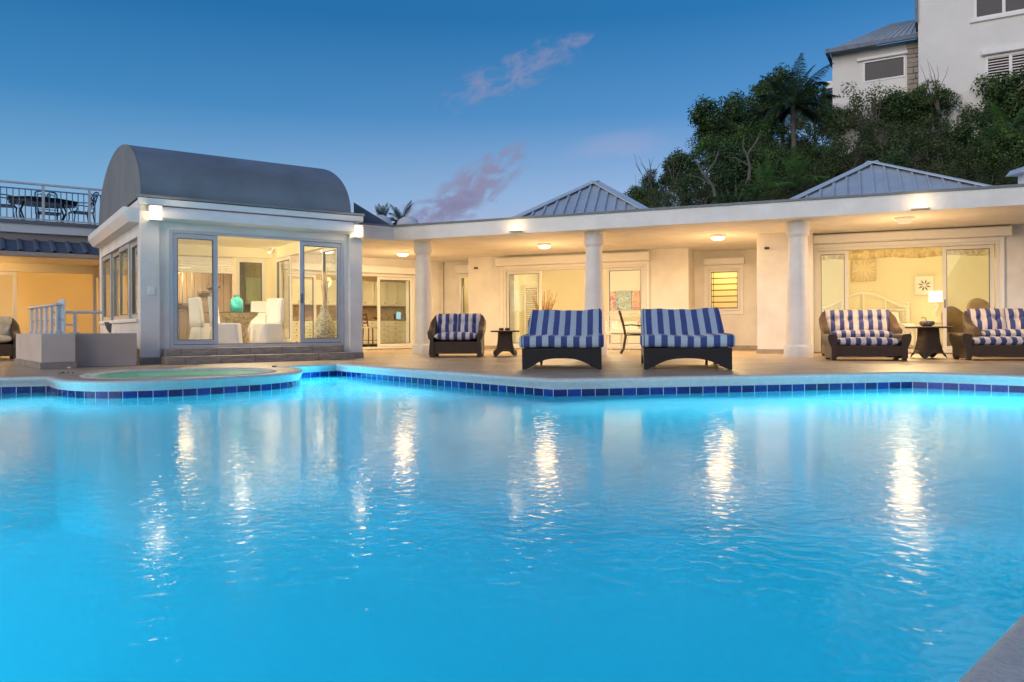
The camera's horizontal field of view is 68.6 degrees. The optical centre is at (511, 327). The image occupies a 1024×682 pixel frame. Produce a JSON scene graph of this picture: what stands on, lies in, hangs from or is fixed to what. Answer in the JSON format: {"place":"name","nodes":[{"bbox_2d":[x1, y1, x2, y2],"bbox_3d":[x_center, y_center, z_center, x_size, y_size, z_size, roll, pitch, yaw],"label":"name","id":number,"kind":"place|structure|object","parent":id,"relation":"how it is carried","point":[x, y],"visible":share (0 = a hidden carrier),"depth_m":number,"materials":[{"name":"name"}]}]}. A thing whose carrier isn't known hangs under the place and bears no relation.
{"place":"outdoors","nodes":[
{"label":"outdoors","id":0,"kind":"place"},
{"bbox_2d":[0,0,916,224],"label":"sky","id":1,"kind":"structure","parent":0,"point":[460,110],"materials":[{"name":"blue"}]},
{"bbox_2d":[0,376,1023,681],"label":"pool water","id":2,"kind":"structure","parent":0,"point":[332,528],"depth_m":3.01,"materials":[{"name":"liquid"}]},
{"bbox_2d":[0,349,1023,379],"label":"pool deck","id":3,"kind":"structure","parent":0,"point":[617,363],"depth_m":12.24,"materials":[{"name":"stone"}]},
{"bbox_2d":[0,316,20,358],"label":"wicker loveseat","id":4,"kind":"object","parent":3,"relation":"on","point":[9,329],"visible":0.98,"depth_m":16.74,"materials":[{"name":"beige fabric"}]},
{"bbox_2d":[15,333,76,368],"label":"planter wall","id":5,"kind":"structure","parent":3,"relation":"on","point":[45,351],"depth_m":12.37,"materials":[{"name":"beige stone"}]},
{"bbox_2d":[28,303,62,333],"bbox_3d":[-8.305,-0.150,13.323,0.113,0.500,2.751,0,0,-41],"label":"short railing","id":6,"kind":"object","parent":5,"relation":"on","point":[46,319],"visible":0.95,"depth_m":13.10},
{"bbox_2d":[75,333,136,366],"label":"wall","id":7,"kind":"structure","parent":3,"relation":"on","point":[103,349],"depth_m":12.91,"materials":[{"name":"grey paint"}]},
{"bbox_2d":[0,218,244,339],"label":"terrace house","id":8,"kind":"structure","parent":3,"relation":"on","point":[44,262],"depth_m":21.03,"materials":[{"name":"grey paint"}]},
{"bbox_2d":[7,196,77,219],"bbox_3d":[-12.218,-2.958,19.555,1.571,0.737,1.109,0,0,-36],"label":"terrace table","id":9,"kind":"object","parent":8,"relation":"on","point":[34,201],"visible":0.57,"depth_m":19.33,"materials":[{"name":"black metal"}]},
{"bbox_2d":[0,180,101,223],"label":"terrace railing","id":10,"kind":"object","parent":8,"relation":"on","point":[43,190],"visible":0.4,"depth_m":18.78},
{"bbox_2d":[88,144,364,364],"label":"sunroom","id":11,"kind":"structure","parent":3,"relation":"on","point":[235,212],"depth_m":14.95,"materials":[{"name":"white paint"}]},
{"bbox_2d":[103,254,112,320],"bbox_3d":[-9.376,-0.918,17.428,0.058,1.510,1.240,0,0,-36],"label":"window","id":12,"kind":"structure","parent":11,"relation":"in","point":[109,257],"depth_m":17.20,"materials":[{"name":"metal"}]},
{"bbox_2d":[113,251,124,319],"bbox_3d":[-8.610,-0.922,16.439,0.058,1.510,1.240,0,0,-36],"label":"window","id":13,"kind":"structure","parent":11,"relation":"in","point":[115,255],"depth_m":16.85,"materials":[{"name":"metal"}]},
{"bbox_2d":[119,243,131,319],"bbox_3d":[-7.940,-0.927,15.412,0.058,1.510,1.190,0,0,-36],"label":"window","id":14,"kind":"structure","parent":11,"relation":"in","point":[127,247],"depth_m":15.31,"materials":[{"name":"metal"}]},
{"bbox_2d":[131,240,137,318],"bbox_3d":[-7.198,-0.931,14.461,0.058,1.510,1.200,0,0,-36],"label":"window","id":15,"kind":"structure","parent":11,"relation":"in","point":[133,245],"depth_m":14.86,"materials":[{"name":"metal"}]},
{"bbox_2d":[173,233,217,344],"bbox_3d":[-5.987,-0.726,14.188,0.810,2.080,0.053,0,0,-36],"label":"sliding door","id":16,"kind":"structure","parent":11,"relation":"in","point":[214,239],"depth_m":14.22,"materials":[{"name":"metal"}]},
{"bbox_2d":[188,297,210,339],"bbox_3d":[-6.482,-0.133,15.953,0.583,1.005,0.637,0,0,39],"label":"slipcovered chair","id":17,"kind":"object","parent":11,"relation":"on","point":[200,328],"visible":0.62,"depth_m":15.68,"materials":[{"name":"white fabric"}]},
{"bbox_2d":[208,297,242,343],"bbox_3d":[-5.888,-0.137,15.465,0.637,1.005,0.583,0,0,-8],"label":"slipcovered chair","id":18,"kind":"object","parent":11,"relation":"on","point":[229,333],"visible":0.59,"depth_m":15.23,"materials":[{"name":"white fabric"}]},
{"bbox_2d":[204,312,265,342],"bbox_3d":[-6.020,0.019,16.532,1.410,0.716,1.410,0,0,-36],"label":"dining table","id":19,"kind":"object","parent":11,"relation":"on","point":[243,319],"visible":0.66,"depth_m":16.31,"materials":[{"name":"stone"}]},
{"bbox_2d":[236,258,264,300],"bbox_3d":[-7.025,-0.869,20.194,0.768,1.963,0.053,0,0,-36],"label":"window","id":20,"kind":"structure","parent":11,"relation":"in","point":[238,261],"depth_m":20.20,"materials":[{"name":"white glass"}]},
{"bbox_2d":[248,301,266,338],"bbox_3d":[-5.982,-0.136,17.801,0.583,1.005,0.637,0,0,-14],"label":"slipcovered chair","id":21,"kind":"object","parent":11,"relation":"on","point":[258,306],"visible":0.24,"depth_m":17.98,"materials":[{"name":"white fabric"}]},
{"bbox_2d":[249,298,285,342],"bbox_3d":[-5.242,-0.141,16.051,0.583,1.005,0.637,0,0,26],"label":"slipcovered chair","id":22,"kind":"object","parent":11,"relation":"on","point":[270,330],"visible":0.95,"depth_m":16.01,"materials":[{"name":"white fabric"}]},
{"bbox_2d":[276,256,292,341],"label":"sliding door","id":23,"kind":"structure","parent":11,"relation":"in","point":[290,339],"depth_m":19.26,"materials":[{"name":"white glass"}]},
{"bbox_2d":[299,241,341,342],"bbox_3d":[-3.972,-0.738,15.610,0.898,2.080,0.082,0,0,-36],"label":"sliding door","id":24,"kind":"structure","parent":11,"relation":"in","point":[302,338],"depth_m":15.55,"materials":[{"name":"metal"}]},
{"bbox_2d":[313,267,335,337],"bbox_3d":[-4.104,-0.482,16.428,0.470,1.694,0.470,0,0,0],"label":"floor vase","id":25,"kind":"object","parent":11,"relation":"on","point":[324,326],"visible":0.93,"depth_m":16.32,"materials":[{"name":"beige ceramic"}]},
{"bbox_2d":[244,254,463,349],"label":"kitchen wing","id":26,"kind":"structure","parent":3,"relation":"on","point":[378,270],"depth_m":22.86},
{"bbox_2d":[286,273,315,337],"bbox_3d":[-5.940,-0.476,21.135,0.880,2.094,0.053,0,0,-36],"label":"sliding door","id":27,"kind":"structure","parent":26,"relation":"in","point":[313,276],"depth_m":21.13,"materials":[{"name":"white glass"}]},
{"bbox_2d":[245,277,405,343],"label":"kitchen cabinets","id":28,"kind":"object","parent":26,"relation":"in","point":[393,294],"visible":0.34,"depth_m":25.18,"materials":[{"name":"wood"}]},
{"bbox_2d":[377,277,412,346],"bbox_3d":[-3.552,-0.490,22.819,1.166,2.094,0.053,0,0,-36],"label":"sliding door","id":29,"kind":"structure","parent":26,"relation":"in","point":[379,344],"depth_m":22.72,"materials":[{"name":"white glass"}]},
{"bbox_2d":[427,313,485,356],"bbox_3d":[-1.206,0.148,16.639,1.270,0.958,1.020,0,0,2],"label":"wicker loveseat","id":30,"kind":"object","parent":3,"relation":"on","point":[459,333],"visible":1,"depth_m":16.34,"materials":[{"name":"fabric"}]},
{"bbox_2d":[406,261,515,342],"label":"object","id":31,"kind":"structure","parent":3,"relation":"on","point":[454,273],"depth_m":23.78,"materials":[{"name":"paint"}]},
{"bbox_2d":[490,330,519,355],"bbox_3d":[-0.152,0.338,16.558,0.650,0.565,0.650,0,0,-5],"label":"side table","id":32,"kind":"object","parent":3,"relation":"on","point":[505,341],"visible":1,"depth_m":16.39,"materials":[{"name":"brown wicker"}]},
{"bbox_2d":[0,363,1023,681],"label":"pool coping","id":33,"kind":"object","parent":3,"relation":"on","point":[1000,659],"visible":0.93,"depth_m":9.46,"materials":[{"name":"stone"}]},
{"bbox_2d":[519,308,603,368],"bbox_3d":[0.844,0.143,12.069,1.250,0.943,2.009,0,0,7],"label":"double lounger","id":34,"kind":"object","parent":3,"relation":"on","point":[569,334],"visible":1,"depth_m":11.19,"materials":[{"name":"fabric"}]},
{"bbox_2d":[605,311,629,351],"bbox_3d":[2.683,0.090,19.345,0.586,1.044,0.663,0,0,-10],"label":"cast metal chair","id":35,"kind":"object","parent":3,"relation":"on","point":[611,333],"visible":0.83,"depth_m":19.50,"materials":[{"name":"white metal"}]},
{"bbox_2d":[304,184,1023,356],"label":"poolside house","id":36,"kind":"structure","parent":3,"relation":"on","point":[781,290],"depth_m":17.39,"materials":[{"name":"white paint"}]},
{"bbox_2d":[354,203,389,224],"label":"roof","id":37,"kind":"structure","parent":36,"relation":"on","point":[368,217],"depth_m":18.30,"materials":[{"name":"metal"}]},
{"bbox_2d":[506,271,541,345],"bbox_3d":[0.349,-0.564,21.899,1.080,2.174,0.053,0,0,22],"label":"sliding door","id":38,"kind":"structure","parent":36,"relation":"in","point":[539,273],"depth_m":21.94,"materials":[{"name":"white metal"}]},
{"bbox_2d":[524,285,537,334],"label":"louvred door","id":39,"kind":"structure","parent":36,"relation":"attached to","point":[528,310],"depth_m":25.25,"materials":[{"name":"grey paint"}]},
{"bbox_2d":[513,180,647,216],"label":"hip roof","id":40,"kind":"structure","parent":36,"relation":"on","point":[594,196],"depth_m":18.99,"materials":[{"name":"grey metal"}]},
{"bbox_2d":[605,318,640,343],"bbox_3d":[3.701,0.098,24.611,2.200,0.867,0.840,0,0,22],"label":"sofa","id":41,"kind":"object","parent":36,"relation":"on","point":[631,339],"visible":0.16,"depth_m":24.33,"materials":[{"name":"white fabric"}]},
{"bbox_2d":[616,291,630,309],"bbox_3d":[3.845,-0.950,25.801,0.513,0.656,0.040,0,0,22],"label":"painting","id":42,"kind":"object","parent":36,"relation":"attached to","point":[623,300],"visible":1,"depth_m":25.79},
{"bbox_2d":[606,267,643,345],"bbox_3d":[3.133,-0.581,20.772,1.042,2.174,0.053,0,0,22],"label":"sliding door","id":43,"kind":"structure","parent":36,"relation":"in","point":[608,270],"depth_m":20.83,"materials":[{"name":"white glass"}]},
{"bbox_2d":[709,269,739,309],"bbox_3d":[5.888,-1.046,20.802,0.807,1.116,0.140,0,0,22],"label":"louvre window","id":44,"kind":"structure","parent":36,"relation":"in","point":[736,270],"depth_m":20.78,"materials":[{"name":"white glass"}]},
{"bbox_2d":[817,250,847,348],"bbox_3d":[7.355,-0.641,17.223,0.647,2.241,0.053,0,0,22],"label":"sliding door","id":45,"kind":"structure","parent":36,"relation":"in","point":[819,278],"depth_m":17.28,"materials":[{"name":"white glass"}]},
{"bbox_2d":[852,259,875,280],"bbox_3d":[10.181,-1.715,21.729,0.639,0.714,0.039,0,0,22],"label":"starburst picture","id":46,"kind":"object","parent":36,"relation":"attached to","point":[863,270],"visible":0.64,"depth_m":21.71},
{"bbox_2d":[822,292,918,346],"bbox_3d":[9.729,-0.239,20.641,2.378,1.568,2.235,0,0,22],"label":"bed","id":47,"kind":"object","parent":36,"relation":"on","point":[911,331],"visible":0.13,"depth_m":21.18,"materials":[{"name":"white wood"}]},
{"bbox_2d":[790,160,992,198],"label":"hip roof","id":48,"kind":"structure","parent":36,"relation":"on","point":[872,177],"depth_m":17.73,"materials":[{"name":"grey metal"}]},
{"bbox_2d":[821,247,988,259],"bbox_3d":[8.870,-1.853,17.034,3.566,0.562,0.124,0,0,22],"label":"valance","id":49,"kind":"object","parent":36,"relation":"hanging from","point":[898,253],"visible":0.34,"depth_m":16.99,"materials":[{"name":"fabric"}]},
{"bbox_2d":[914,275,933,294],"bbox_3d":[11.608,-1.196,21.143,0.493,0.543,0.059,0,0,22],"label":"starfish picture","id":50,"kind":"object","parent":36,"relation":"attached to","point":[923,285],"visible":0.81,"depth_m":21.14,"materials":[{"name":"paper"}]},
{"bbox_2d":[941,306,962,344],"bbox_3d":[10.304,0.014,17.272,0.777,1.054,0.756,0,0,-3],"label":"woven chair","id":51,"kind":"object","parent":36,"relation":"on","point":[954,318],"visible":0.26,"depth_m":17.56,"materials":[{"name":"beige wicker"}]},
{"bbox_2d":[942,245,993,348],"bbox_3d":[9.844,-0.656,16.208,0.959,2.241,0.072,0,0,22],"label":"sliding door","id":52,"kind":"structure","parent":36,"relation":"in","point":[991,247],"depth_m":16.33,"materials":[{"name":"white metal"}]},
{"bbox_2d":[640,307,734,369],"bbox_3d":[2.680,0.134,11.792,1.320,0.940,2.007,0,0,9],"label":"double lounger","id":53,"kind":"object","parent":3,"relation":"on","point":[668,334],"visible":1,"depth_m":10.95,"materials":[{"name":"fabric"}]},
{"bbox_2d":[819,309,902,355],"bbox_3d":[7.050,0.098,15.271,1.490,0.958,1.020,0,0,17],"label":"wicker loveseat","id":54,"kind":"object","parent":3,"relation":"on","point":[861,323],"visible":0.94,"depth_m":15.34,"materials":[{"name":"fabric"}]},
{"bbox_2d":[821,334,911,360],"bbox_3d":[6.409,0.345,13.630,1.384,0.472,0.615,0,0,12],"label":"wicker ottoman","id":55,"kind":"object","parent":3,"relation":"on","point":[895,346],"visible":1,"depth_m":13.38,"materials":[{"name":"fabric"}]},
{"bbox_2d":[905,326,952,358],"bbox_3d":[7.828,0.272,14.119,0.790,0.600,0.790,0,0,-5],"label":"side table","id":56,"kind":"object","parent":3,"relation":"on","point":[928,343],"visible":1,"depth_m":13.96,"materials":[{"name":"brown wicker"}]},
{"bbox_2d":[949,333,1023,359],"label":"wicker ottoman","id":57,"kind":"object","parent":3,"relation":"on","point":[967,346],"visible":0.99,"depth_m":13.22,"materials":[{"name":"fabric"}]},
{"bbox_2d":[962,308,1023,356],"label":"wicker loveseat","id":58,"kind":"object","parent":3,"relation":"on","point":[978,322],"visible":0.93,"depth_m":14.98,"materials":[{"name":"fabric"}]},
{"bbox_2d":[764,129,1017,199],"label":"hill","id":59,"kind":"structure","parent":0,"point":[968,146],"depth_m":29.82,"materials":[{"name":"plant"}]},
{"bbox_2d":[623,177,659,207],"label":"tree","id":60,"kind":"object","parent":59,"relation":"on","point":[635,193],"visible":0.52,"depth_m":29.65,"materials":[{"name":"green plant"}]},
{"bbox_2d":[639,162,676,200],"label":"tree","id":61,"kind":"object","parent":59,"relation":"on","point":[662,181],"visible":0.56,"depth_m":30.69,"materials":[{"name":"green plant"}]},
{"bbox_2d":[647,189,689,207],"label":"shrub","id":62,"kind":"object","parent":59,"relation":"on","point":[682,202],"visible":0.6,"depth_m":26.77,"materials":[{"name":"green plant"}]},
{"bbox_2d":[658,147,707,186],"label":"tree","id":63,"kind":"object","parent":59,"relation":"on","point":[690,165],"visible":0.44,"depth_m":31.55,"materials":[{"name":"green plant"}]},
{"bbox_2d":[678,180,721,205],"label":"shrub","id":64,"kind":"object","parent":59,"relation":"on","point":[707,195],"visible":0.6,"depth_m":26.83,"materials":[{"name":"green plant"}]},
{"bbox_2d":[678,161,737,204],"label":"tree","id":65,"kind":"object","parent":59,"relation":"on","point":[717,174],"visible":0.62,"depth_m":27.56,"materials":[{"name":"green plant"}]},
{"bbox_2d":[689,131,741,172],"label":"tree","id":66,"kind":"object","parent":59,"relation":"on","point":[703,145],"visible":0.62,"depth_m":30.76,"materials":[{"name":"green plant"}]},
{"bbox_2d":[687,94,751,144],"bbox_3d":[9.544,-8.225,34.838,3.010,5.192,3.539,0,0,37],"label":"tree","id":67,"kind":"object","parent":59,"relation":"on","point":[706,121],"visible":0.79,"depth_m":34.40,"materials":[{"name":"green plant"}]},
{"bbox_2d":[702,141,758,201],"bbox_3d":[8.956,-5.540,29.946,2.716,3.886,2.788,0,0,-2],"label":"tree","id":68,"kind":"object","parent":59,"relation":"on","point":[736,168],"visible":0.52,"depth_m":29.34,"materials":[{"name":"green plant"}]},
{"bbox_2d":[709,177,758,203],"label":"shrub","id":69,"kind":"object","parent":59,"relation":"on","point":[735,198],"visible":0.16,"depth_m":25.83,"materials":[{"name":"green plant"}]},
{"bbox_2d":[725,80,784,127],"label":"tree","id":70,"kind":"object","parent":59,"relation":"on","point":[753,110],"visible":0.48,"depth_m":36.20,"materials":[{"name":"green plant"}]},
{"bbox_2d":[732,175,780,201],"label":"shrub","id":71,"kind":"object","parent":59,"relation":"on","point":[758,191],"visible":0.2,"depth_m":27.69,"materials":[{"name":"green plant"}]},
{"bbox_2d":[728,115,788,146],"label":"tree","id":72,"kind":"object","parent":59,"relation":"on","point":[766,128],"visible":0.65,"depth_m":31.45,"materials":[{"name":"green plant"}]},
{"bbox_2d":[735,132,781,192],"bbox_3d":[10.348,-6.155,31.080,2.167,3.714,2.110,0,0,-28],"label":"shrub","id":73,"kind":"object","parent":59,"relation":"on","point":[767,140],"visible":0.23,"depth_m":30.62,"materials":[{"name":"green plant"}]},
{"bbox_2d":[735,154,795,195],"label":"fern palm","id":74,"kind":"object","parent":59,"relation":"on","point":[764,177],"visible":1,"depth_m":24.37,"materials":[{"name":"green plant"}]},
{"bbox_2d":[746,142,811,189],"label":"tree","id":75,"kind":"object","parent":59,"relation":"on","point":[773,155],"visible":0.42,"depth_m":28.53,"materials":[{"name":"green plant"}]},
{"bbox_2d":[761,177,804,200],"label":"shrub","id":76,"kind":"object","parent":59,"relation":"on","point":[780,193],"visible":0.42,"depth_m":26.56,"materials":[{"name":"green plant"}]},
{"bbox_2d":[753,62,820,144],"bbox_3d":[14.497,-10.694,39.842,3.176,6.405,3.733,0,0,-15],"label":"tree","id":77,"kind":"object","parent":59,"relation":"on","point":[783,77],"visible":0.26,"depth_m":39.20,"materials":[{"name":"green plant"}]},
{"bbox_2d":[750,53,840,158],"bbox_3d":[11.251,-8.258,29.933,3.295,4.749,3.692,0,0,0],"label":"palm tree","id":78,"kind":"object","parent":59,"relation":"on","point":[793,100],"visible":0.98,"depth_m":29.76,"materials":[{"name":"green plant"}]},
{"bbox_2d":[771,146,828,185],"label":"fern palm","id":79,"kind":"object","parent":59,"relation":"on","point":[796,176],"visible":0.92,"depth_m":24.85,"materials":[{"name":"green plant"}]},
{"bbox_2d":[781,126,822,192],"bbox_3d":[12.070,-7.049,32.051,2.004,3.068,1.931,0,0,-44],"label":"shrub","id":80,"kind":"object","parent":59,"relation":"on","point":[787,139],"visible":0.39,"depth_m":31.85,"materials":[{"name":"green plant"}]},
{"bbox_2d":[779,161,831,193],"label":"tree","id":81,"kind":"object","parent":59,"relation":"on","point":[817,170],"visible":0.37,"depth_m":26.57,"materials":[{"name":"green plant"}]},
{"bbox_2d":[784,111,852,162],"bbox_3d":[13.397,-7.527,33.036,2.886,4.004,2.995,0,0,22],"label":"tree","id":82,"kind":"object","parent":59,"relation":"on","point":[834,137],"visible":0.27,"depth_m":32.81,"materials":[{"name":"green plant"}]},
{"bbox_2d":[796,139,842,181],"bbox_3d":[12.376,-6.316,30.960,2.294,2.780,2.235,0,0,28],"label":"shrub","id":83,"kind":"object","parent":59,"relation":"on","point":[815,154],"visible":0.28,"depth_m":30.66,"materials":[{"name":"green plant"}]},
{"bbox_2d":[811,103,864,137],"bbox_3d":[15.607,-9.236,35.926,2.451,3.136,2.516,0,0,19],"label":"shrub","id":84,"kind":"object","parent":59,"relation":"on","point":[826,115],"visible":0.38,"depth_m":35.44,"materials":[{"name":"green plant"}]},
{"bbox_2d":[820,136,891,178],"bbox_3d":[12.730,-5.418,27.920,2.558,3.488,2.680,0,0,14],"label":"bush","id":85,"kind":"object","parent":59,"relation":"on","point":[868,148],"visible":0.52,"depth_m":27.66,"materials":[{"name":"green plant"}]},
{"bbox_2d":[826,81,901,139],"bbox_3d":[15.952,-8.857,34.014,2.725,4.514,2.829,0,0,-4],"label":"tree","id":86,"kind":"object","parent":59,"relation":"on","point":[859,124],"visible":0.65,"depth_m":33.63,"materials":[{"name":"green plant"}]},
{"bbox_2d":[854,117,913,152],"bbox_3d":[14.767,-7.106,29.935,2.101,2.586,2.201,0,0,20],"label":"shrub","id":87,"kind":"object","parent":59,"relation":"on","point":[871,128],"visible":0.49,"depth_m":29.77,"materials":[{"name":"green plant"}]},
{"bbox_2d":[864,144,918,170],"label":"shrub","id":88,"kind":"object","parent":59,"relation":"on","point":[894,158],"visible":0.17,"depth_m":25.41,"materials":[{"name":"green plant"}]},
{"bbox_2d":[873,87,944,128],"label":"tree","id":89,"kind":"object","parent":59,"relation":"on","point":[905,100],"visible":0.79,"depth_m":32.29,"materials":[{"name":"green plant"}]},
{"bbox_2d":[871,124,951,170],"bbox_3d":[14.326,-5.425,27.080,2.549,3.600,2.670,0,0,14],"label":"tree","id":90,"kind":"object","parent":59,"relation":"on","point":[928,150],"visible":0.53,"depth_m":26.50,"materials":[{"name":"green plant"}]},
{"bbox_2d":[825,0,1023,155],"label":"hillside house","id":91,"kind":"structure","parent":59,"relation":"on","point":[965,42],"depth_m":32.62,"materials":[{"name":"paint"}]},
{"bbox_2d":[863,55,905,82],"bbox_3d":[17.248,-11.986,34.805,1.767,1.000,0.110,0,0,30],"label":"window","id":92,"kind":"structure","parent":91,"relation":"in","point":[890,67],"depth_m":34.78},
{"bbox_2d":[974,0,1023,18],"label":"window","id":93,"kind":"structure","parent":91,"relation":"in","point":[982,8],"depth_m":31.62,"materials":[{"name":"white fabric"}]},
{"bbox_2d":[985,50,1023,82],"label":"window","id":94,"kind":"structure","parent":91,"relation":"in","point":[1011,61],"depth_m":31.49,"materials":[{"name":"white"}]},
{"bbox_2d":[902,111,956,151],"bbox_3d":[16.762,-7.193,29.942,2.112,2.921,2.192,0,0,-41],"label":"shrub","id":95,"kind":"object","parent":59,"relation":"on","point":[945,128],"visible":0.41,"depth_m":29.68,"materials":[{"name":"green plant"}]},
{"bbox_2d":[909,78,957,132],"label":"tree","id":96,"kind":"object","parent":59,"relation":"on","point":[944,95],"visible":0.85,"depth_m":31.73,"materials":[{"name":"green plant"}]},
{"bbox_2d":[915,152,968,180],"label":"shrub","id":97,"kind":"object","parent":59,"relation":"on","point":[948,173],"visible":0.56,"depth_m":24.65,"materials":[{"name":"green plant"}]},
{"bbox_2d":[921,133,992,180],"bbox_3d":[15.509,-5.137,26.059,2.163,3.243,2.084,0,0,-40],"label":"tree","id":98,"kind":"object","parent":59,"relation":"on","point":[951,154],"visible":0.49,"depth_m":25.82,"materials":[{"name":"green plant"}]},
{"bbox_2d":[937,94,981,126],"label":"tree","id":99,"kind":"object","parent":59,"relation":"on","point":[964,111],"visible":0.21,"depth_m":31.95,"materials":[{"name":"green plant"}]},
{"bbox_2d":[950,108,1023,147],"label":"shrub","id":100,"kind":"object","parent":59,"relation":"on","point":[962,132],"visible":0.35,"depth_m":28.85,"materials":[{"name":"green plant"}]},
{"bbox_2d":[961,153,1016,185],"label":"shrub","id":101,"kind":"object","parent":59,"relation":"on","point":[982,175],"visible":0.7,"depth_m":24.47,"materials":[{"name":"green plant"}]},
{"bbox_2d":[960,119,1020,162],"bbox_3d":[17.344,-6.174,27.070,2.162,2.483,2.220,0,0,25],"label":"shrub","id":102,"kind":"object","parent":59,"relation":"on","point":[976,142],"visible":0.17,"depth_m":26.68,"materials":[{"name":"green plant"}]},
{"bbox_2d":[970,63,1023,128],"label":"tree","id":103,"kind":"object","parent":59,"relation":"on","point":[1013,106],"visible":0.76,"depth_m":30.48,"materials":[{"name":"green plant"}]},
{"bbox_2d":[973,124,1023,183],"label":"tree","id":104,"kind":"object","parent":59,"relation":"on","point":[1013,151],"visible":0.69,"depth_m":24.54,"materials":[{"name":"green plant"}]},
{"bbox_2d":[975,102,1023,158],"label":"fern palm","id":105,"kind":"object","parent":59,"relation":"on","point":[1005,123],"visible":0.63,"depth_m":24.93,"materials":[{"name":"green plant"}]},
{"label":"spa floor","id":106,"kind":"structure","parent":0,"visible":0},
{"bbox_2d":[97,371,261,377],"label":"spa basin walls","id":107,"kind":"structure","parent":106,"relation":"on","point":[173,374],"depth_m":11.82,"materials":[{"name":"paint"}]},
{"bbox_2d":[79,367,276,378],"bbox_3d":[-4.789,0.668,10.907,2.582,0.052,2.393,0,0,-25],"label":"spa coping","id":108,"kind":"object","parent":107,"relation":"on","point":[93,375],"visible":0.73,"depth_m":11.51,"materials":[{"name":"stone"}]},
{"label":"pool basin walls","id":109,"kind":"structure","parent":0,"visible":0},
{"bbox_2d":[0,371,1023,397],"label":"pool waterline tiles","id":110,"kind":"object","parent":109,"relation":"attached to","point":[564,392],"visible":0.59,"depth_m":9.63,"materials":[{"name":"tile"}]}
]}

